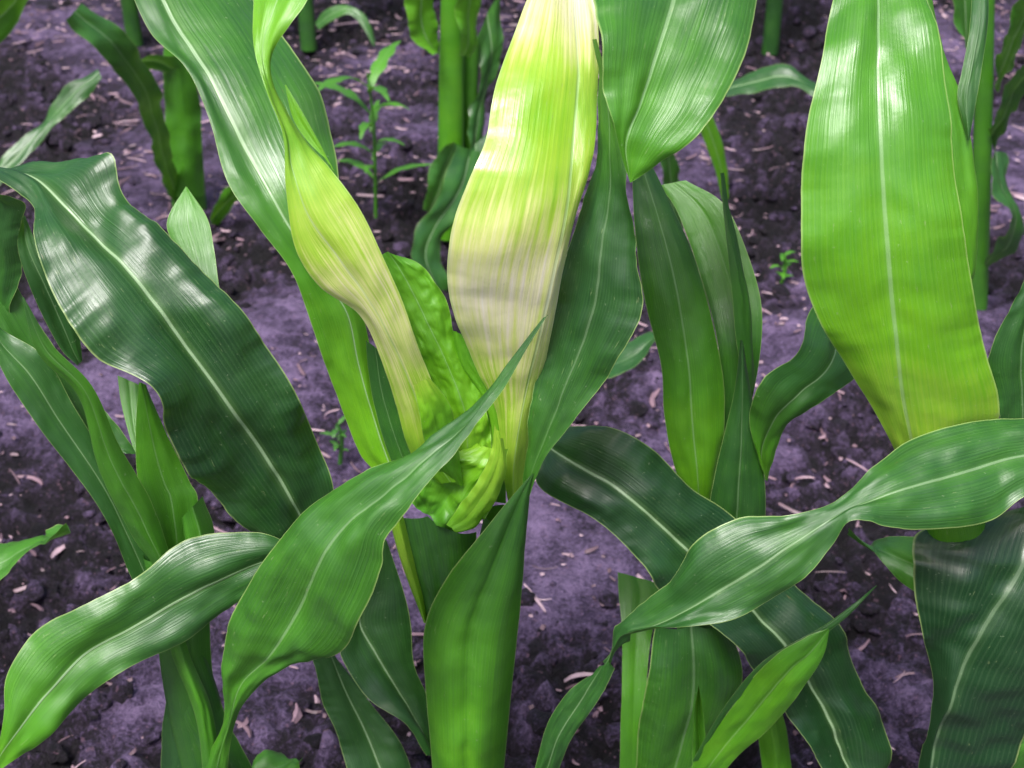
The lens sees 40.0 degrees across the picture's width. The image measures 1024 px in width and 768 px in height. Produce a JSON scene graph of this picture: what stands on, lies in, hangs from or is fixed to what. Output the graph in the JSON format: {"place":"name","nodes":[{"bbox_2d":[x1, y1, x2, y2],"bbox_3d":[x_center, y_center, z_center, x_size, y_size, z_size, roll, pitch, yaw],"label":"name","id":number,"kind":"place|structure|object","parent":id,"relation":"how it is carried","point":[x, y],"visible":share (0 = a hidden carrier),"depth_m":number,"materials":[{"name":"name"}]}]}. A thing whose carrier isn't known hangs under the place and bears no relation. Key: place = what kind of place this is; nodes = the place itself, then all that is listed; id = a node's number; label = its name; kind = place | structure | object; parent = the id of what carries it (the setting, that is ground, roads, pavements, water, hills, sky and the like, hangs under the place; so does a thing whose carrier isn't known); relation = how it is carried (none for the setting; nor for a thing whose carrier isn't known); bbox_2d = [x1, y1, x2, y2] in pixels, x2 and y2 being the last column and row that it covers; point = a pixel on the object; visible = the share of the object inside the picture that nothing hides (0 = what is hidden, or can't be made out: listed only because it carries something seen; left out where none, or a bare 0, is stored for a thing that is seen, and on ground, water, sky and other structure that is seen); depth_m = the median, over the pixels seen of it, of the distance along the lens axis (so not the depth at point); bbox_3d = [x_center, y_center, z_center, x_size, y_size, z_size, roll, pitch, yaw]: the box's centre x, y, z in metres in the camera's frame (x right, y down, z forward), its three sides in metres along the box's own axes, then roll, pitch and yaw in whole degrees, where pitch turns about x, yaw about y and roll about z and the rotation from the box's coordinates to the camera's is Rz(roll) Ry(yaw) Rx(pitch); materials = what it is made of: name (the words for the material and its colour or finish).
{"place":"outdoors","nodes":[
{"label":"outdoors","id":0,"kind":"place"},
{"bbox_2d":[0,0,1023,767],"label":"ground","id":1,"kind":"structure","parent":0,"point":[574,614],"depth_m":1.85,"materials":[{"name":"soil"}]},
{"bbox_2d":[121,0,142,46],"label":"corn plant","id":2,"kind":"object","parent":1,"relation":"on","point":[131,20],"visible":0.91,"depth_m":3.10,"materials":[{"name":"green plant"}]},
{"bbox_2d":[0,0,374,224],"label":"corn plant","id":3,"kind":"object","parent":1,"relation":"on","point":[176,137],"visible":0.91,"depth_m":2.20,"materials":[{"name":"green plant"}]},
{"bbox_2d":[0,152,547,767],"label":"corn plant","id":4,"kind":"object","parent":1,"relation":"on","point":[116,278],"visible":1,"depth_m":0.86,"materials":[{"name":"green plant"}]},
{"bbox_2d":[298,0,316,51],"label":"corn plant","id":5,"kind":"object","parent":1,"relation":"on","point":[307,30],"visible":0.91,"depth_m":3.07,"materials":[{"name":"green plant"}]},
{"bbox_2d":[320,416,348,464],"bbox_3d":[-0.212,0.071,1.731,0.037,0.065,0.034,-26,40,-35],"label":"weed","id":6,"kind":"object","parent":1,"relation":"on","point":[340,437],"visible":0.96,"depth_m":1.73,"materials":[{"name":"green plant"}]},
{"bbox_2d":[315,41,430,217],"bbox_3d":[-0.234,-0.386,2.272,0.197,0.267,0.175,-14,35,-21],"label":"weed","id":7,"kind":"object","parent":1,"relation":"on","point":[378,66],"visible":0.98,"depth_m":2.26,"materials":[{"name":"green plant"}]},
{"bbox_2d":[135,0,756,767],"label":"corn plant","id":8,"kind":"object","parent":1,"relation":"on","point":[659,76],"visible":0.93,"depth_m":0.82,"materials":[{"name":"green plant"}]},
{"bbox_2d":[404,0,503,291],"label":"corn plant","id":9,"kind":"object","parent":1,"relation":"on","point":[464,51],"visible":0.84,"depth_m":2.15,"materials":[{"name":"green plant"}]},
{"bbox_2d":[0,0,1023,767],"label":"soil clods","id":10,"kind":"object","parent":1,"relation":"on","point":[536,720],"visible":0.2,"depth_m":1.85,"materials":[{"name":"brown soil"}]},
{"bbox_2d":[0,0,1023,767],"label":"straw debris","id":11,"kind":"object","parent":1,"relation":"on","point":[298,710],"visible":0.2,"depth_m":2.01,"materials":[{"name":"beige plant"}]},
{"bbox_2d":[536,168,891,767],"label":"corn plant","id":12,"kind":"object","parent":1,"relation":"on","point":[692,700],"visible":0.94,"depth_m":0.96,"materials":[{"name":"green plant"}]},
{"bbox_2d":[660,64,815,227],"bbox_3d":[0.351,-0.333,2.256,0.243,0.359,0.135,0,32,0],"label":"corn plant","id":13,"kind":"object","parent":1,"relation":"on","point":[773,76],"visible":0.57,"depth_m":2.19,"materials":[{"name":"green plant"}]},
{"bbox_2d":[762,0,782,55],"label":"corn plant","id":14,"kind":"object","parent":1,"relation":"on","point":[772,27],"visible":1,"depth_m":3.04,"materials":[{"name":"green plant"}]},
{"bbox_2d":[535,0,1023,767],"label":"corn plant","id":15,"kind":"object","parent":1,"relation":"on","point":[889,212],"visible":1,"depth_m":0.83,"materials":[{"name":"green plant"}]},
{"bbox_2d":[770,250,797,282],"bbox_3d":[0.411,-0.168,2.116,0.037,0.062,0.046,21,38,30],"label":"weed","id":16,"kind":"object","parent":1,"relation":"on","point":[784,265],"visible":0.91,"depth_m":2.11,"materials":[{"name":"green plant"}]},
{"bbox_2d":[953,0,1023,310],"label":"corn plant","id":17,"kind":"object","parent":1,"relation":"on","point":[987,133],"visible":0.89,"depth_m":1.89,"materials":[{"name":"green plant"}]}
]}

